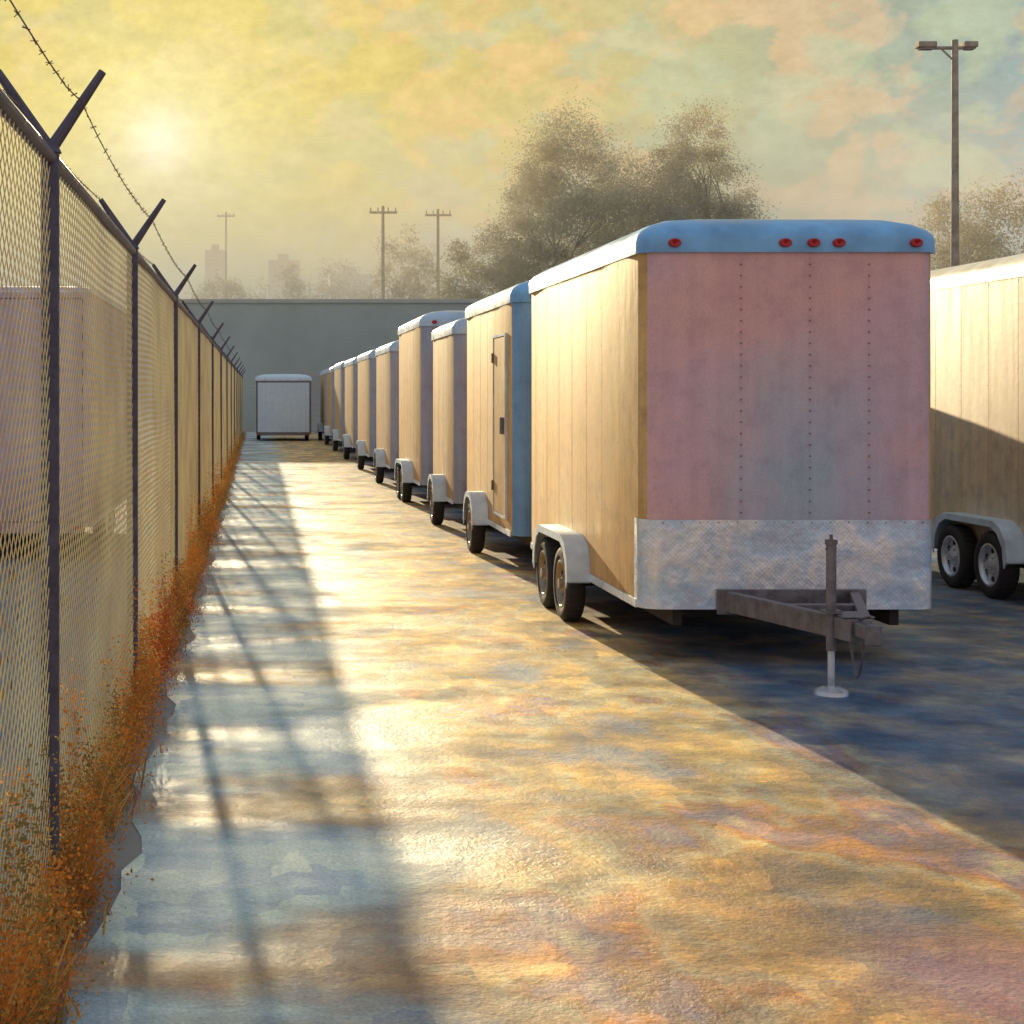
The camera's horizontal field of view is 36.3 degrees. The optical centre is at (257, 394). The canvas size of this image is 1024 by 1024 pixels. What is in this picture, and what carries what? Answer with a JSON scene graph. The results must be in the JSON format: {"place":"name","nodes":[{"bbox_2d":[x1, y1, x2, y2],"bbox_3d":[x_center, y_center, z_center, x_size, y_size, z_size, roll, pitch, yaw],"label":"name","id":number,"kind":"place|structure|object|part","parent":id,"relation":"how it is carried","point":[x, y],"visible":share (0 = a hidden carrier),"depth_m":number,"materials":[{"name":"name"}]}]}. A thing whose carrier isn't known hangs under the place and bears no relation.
{"place":"outdoors","nodes":[
{"label":"outdoors","id":0,"kind":"place"},
{"bbox_2d":[0,442,169,699],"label":"dry grass","id":1,"kind":"structure","parent":0,"point":[60,576],"depth_m":17.13,"materials":[{"name":"plant"}]},
{"bbox_2d":[0,396,317,1023],"bbox_3d":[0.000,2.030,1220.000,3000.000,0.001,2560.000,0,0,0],"label":"ground","id":2,"kind":"structure","parent":0,"point":[131,844],"depth_m":10.63,"materials":[{"name":"brown soil"}]},
{"bbox_2d":[0,287,126,540],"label":"cargo trailer","id":3,"kind":"object","parent":2,"relation":"on","point":[7,410],"visible":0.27,"depth_m":18.57,"materials":[{"name":"metal"}]},
{"bbox_3d":[-3.250,0.187,18.587,2.220,2.715,0.034,0,0,0],"label":"rear door","id":4,"kind":"part","parent":3,"relation":"part of","materials":[{"name":"beige metal"}]},
{"bbox_2d":[0,0,245,1009],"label":"chain link fence","id":5,"kind":"object","parent":2,"relation":"on","point":[211,383],"visible":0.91,"depth_m":7.11,"materials":[{"name":"metal"}]},
{"bbox_2d":[0,430,245,1023],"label":"weeds","id":6,"kind":"object","parent":2,"relation":"on","point":[116,813],"visible":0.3,"depth_m":6.35,"materials":[{"name":"plant"}]},
{"bbox_2d":[184,269,256,298],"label":"tree","id":7,"kind":"object","parent":2,"relation":"on","point":[230,290],"visible":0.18,"depth_m":149.22,"materials":[{"name":"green plant"}]},
{"bbox_2d":[217,212,234,285],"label":"utility pole","id":8,"kind":"object","parent":2,"relation":"on","point":[225,215],"visible":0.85,"depth_m":164.91,"materials":[{"name":"brown wood"}]},
{"bbox_2d":[250,260,314,298],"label":"tree","id":9,"kind":"object","parent":2,"relation":"on","point":[294,287],"visible":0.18,"depth_m":159.73,"materials":[{"name":"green plant"}]},
{"bbox_2d":[305,255,378,298],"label":"tree","id":10,"kind":"object","parent":2,"relation":"on","point":[334,289],"visible":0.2,"depth_m":164.72,"materials":[{"name":"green plant"}]},
{"bbox_2d":[369,206,396,298],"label":"utility pole","id":11,"kind":"object","parent":2,"relation":"on","point":[382,212],"visible":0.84,"depth_m":103.90,"materials":[{"name":"brown wood"}]},
{"bbox_2d":[359,221,447,298],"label":"tree","id":12,"kind":"object","parent":2,"relation":"on","point":[406,282],"visible":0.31,"depth_m":134.05,"materials":[{"name":"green plant"}]},
{"bbox_2d":[425,209,450,297],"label":"utility pole","id":13,"kind":"object","parent":2,"relation":"on","point":[438,259],"visible":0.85,"depth_m":109.90,"materials":[{"name":"brown wood"}]},
{"bbox_2d":[416,217,517,298],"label":"tree","id":14,"kind":"object","parent":2,"relation":"on","point":[463,256],"visible":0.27,"depth_m":104.30,"materials":[{"name":"green plant"}]},
{"bbox_2d":[468,176,580,297],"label":"tree","id":15,"kind":"object","parent":2,"relation":"on","point":[495,272],"visible":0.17,"depth_m":100.86,"materials":[{"name":"green plant"}]},
{"bbox_2d":[475,85,651,287],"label":"tree","id":16,"kind":"object","parent":2,"relation":"on","point":[571,202],"visible":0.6,"depth_m":95.40,"materials":[{"name":"grey plant"}]},
{"bbox_2d":[561,128,715,259],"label":"tree","id":17,"kind":"object","parent":2,"relation":"on","point":[637,179],"visible":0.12,"depth_m":102.27,"materials":[{"name":"green plant"}]},
{"bbox_2d":[626,92,780,231],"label":"tree","id":18,"kind":"object","parent":2,"relation":"on","point":[701,201],"visible":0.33,"depth_m":96.80,"materials":[{"name":"grey plant"}]},
{"bbox_2d":[711,182,770,218],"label":"tree","id":19,"kind":"object","parent":2,"relation":"on","point":[747,196],"visible":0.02,"depth_m":104.24,"materials":[{"name":"green plant"}]},
{"bbox_2d":[890,187,1016,270],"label":"tree","id":20,"kind":"object","parent":2,"relation":"on","point":[937,210],"visible":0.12,"depth_m":102.45,"materials":[{"name":"green plant"}]},
{"bbox_2d":[923,164,1023,268],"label":"tree","id":21,"kind":"object","parent":2,"relation":"on","point":[975,238],"visible":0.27,"depth_m":97.57,"materials":[{"name":"brown plant"}]},
{"bbox_2d":[205,245,224,298],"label":"distant building","id":22,"kind":"structure","parent":0,"point":[214,258],"depth_m":395.00,"materials":[{"name":"grey concrete"}]},
{"bbox_2d":[208,262,218,291],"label":"window","id":23,"kind":"structure","parent":22,"relation":"in","point":[209,263],"depth_m":394.93,"materials":[{"name":"beige glass"}]},
{"bbox_2d":[268,254,299,298],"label":"distant building","id":24,"kind":"structure","parent":0,"point":[280,260],"depth_m":360.00,"materials":[{"name":"grey concrete"}]},
{"bbox_2d":[271,262,291,295],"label":"window","id":25,"kind":"structure","parent":24,"relation":"in","point":[273,264],"depth_m":359.94,"materials":[{"name":"beige glass"}]},
{"bbox_2d":[328,267,371,298],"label":"distant building","id":26,"kind":"structure","parent":0,"point":[360,276],"depth_m":330.00,"materials":[{"name":"grey concrete"}]},
{"bbox_2d":[334,280,364,298],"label":"window","id":27,"kind":"structure","parent":26,"relation":"in","point":[362,281],"depth_m":329.98,"materials":[{"name":"beige glass"}]},
{"bbox_2d":[0,0,1023,395],"label":"sky","id":28,"kind":"structure","parent":0,"point":[293,119],"materials":[{"name":"yellow"}]},
{"bbox_2d":[58,432,1023,1023],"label":"pavement","id":29,"kind":"structure","parent":0,"point":[412,764],"depth_m":7.59,"materials":[{"name":"concrete"}]},
{"bbox_2d":[255,374,311,439],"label":"cargo trailer","id":30,"kind":"object","parent":29,"relation":"on","point":[283,404],"visible":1,"depth_m":66.97,"materials":[{"name":"metal"}]},
{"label":"rear door","id":31,"kind":"part","parent":30,"relation":"part of","materials":[{"name":"white metal"}]},
{"bbox_2d":[318,369,326,439],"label":"cargo trailer","id":32,"kind":"object","parent":29,"relation":"on","point":[321,424],"visible":0.24,"depth_m":68.33,"materials":[{"name":"metal"}]},
{"bbox_2d":[324,367,333,444],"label":"cargo trailer","id":33,"kind":"object","parent":29,"relation":"on","point":[328,427],"visible":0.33,"depth_m":61.74,"materials":[{"name":"metal"}]},
{"bbox_2d":[178,299,481,430],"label":"wall","id":34,"kind":"structure","parent":29,"relation":"on","point":[312,338],"depth_m":85.00,"materials":[{"name":"grey concrete"}]},
{"bbox_2d":[303,370,322,430],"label":"roller door","id":35,"kind":"structure","parent":34,"relation":"in","point":[314,374],"depth_m":84.91,"materials":[{"name":"grey metal"}]},
{"bbox_2d":[332,360,347,450],"bbox_3d":[4.010,0.380,54.699,2.630,3.300,6.652,0,0,0],"label":"cargo trailer","id":36,"kind":"object","parent":29,"relation":"on","point":[338,431],"visible":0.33,"depth_m":54.64,"materials":[{"name":"metal"}]},
{"bbox_2d":[342,357,357,458],"bbox_3d":[4.010,0.390,47.849,2.630,3.280,6.352,0,0,0],"label":"cargo trailer","id":37,"kind":"object","parent":29,"relation":"on","point":[350,438],"visible":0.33,"depth_m":47.84,"materials":[{"name":"metal"}]},
{"bbox_2d":[356,348,377,468],"bbox_3d":[4.010,0.380,41.199,2.630,3.300,6.452,0,0,0],"label":"cargo trailer","id":38,"kind":"object","parent":29,"relation":"on","point":[366,441],"visible":0.32,"depth_m":40.79,"materials":[{"name":"metal"}]},
{"bbox_2d":[373,340,398,482],"bbox_3d":[4.010,0.382,34.549,2.630,3.303,5.752,0,0,0],"label":"cargo trailer","id":39,"kind":"object","parent":29,"relation":"on","point":[386,453],"visible":0.33,"depth_m":34.44,"materials":[{"name":"metal"}]},
{"bbox_2d":[394,311,464,501],"bbox_3d":[4.010,0.246,28.449,2.630,3.573,5.952,0,0,0],"label":"cargo trailer","id":40,"kind":"object","parent":29,"relation":"on","point":[414,464],"visible":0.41,"depth_m":27.92,"materials":[{"name":"metal"}]},
{"bbox_2d":[427,318,466,524],"bbox_3d":[4.010,0.406,23.099,2.630,3.253,4.452,0,0,0],"label":"cargo trailer","id":41,"kind":"object","parent":29,"relation":"on","point":[447,482],"visible":0.34,"depth_m":23.23,"materials":[{"name":"metal"}]},
{"bbox_2d":[463,280,531,552],"bbox_3d":[4.010,0.332,18.449,2.630,3.403,5.552,0,0,0],"label":"cargo trailer","id":42,"kind":"object","parent":29,"relation":"on","point":[498,494],"visible":0.34,"depth_m":18.19,"materials":[{"name":"metal"}]},
{"bbox_3d":[2.866,0.360,18.232,0.072,2.100,0.865,0,0,0],"label":"door","id":43,"kind":"part","parent":42,"relation":"part of","materials":[{"name":"metal"}]},
{"bbox_2d":[529,219,934,697],"bbox_3d":[4.010,0.322,13.049,2.630,3.423,6.352,0,0,0],"label":"cargo trailer","id":44,"kind":"object","parent":29,"relation":"on","point":[730,416],"visible":1,"depth_m":11.50,"materials":[{"name":"metal"}]},
{"bbox_2d":[915,39,977,266],"bbox_3d":[18.948,-3.870,42.000,1.630,11.801,0.320,0,0,0],"label":"yard light pole","id":45,"kind":"object","parent":29,"relation":"on","point":[954,47],"visible":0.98,"depth_m":41.92,"materials":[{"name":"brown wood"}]},
{"bbox_2d":[930,254,1023,598],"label":"cargo trailer","id":46,"kind":"object","parent":29,"relation":"on","point":[977,413],"visible":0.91,"depth_m":15.77,"materials":[{"name":"metal"}]}
]}

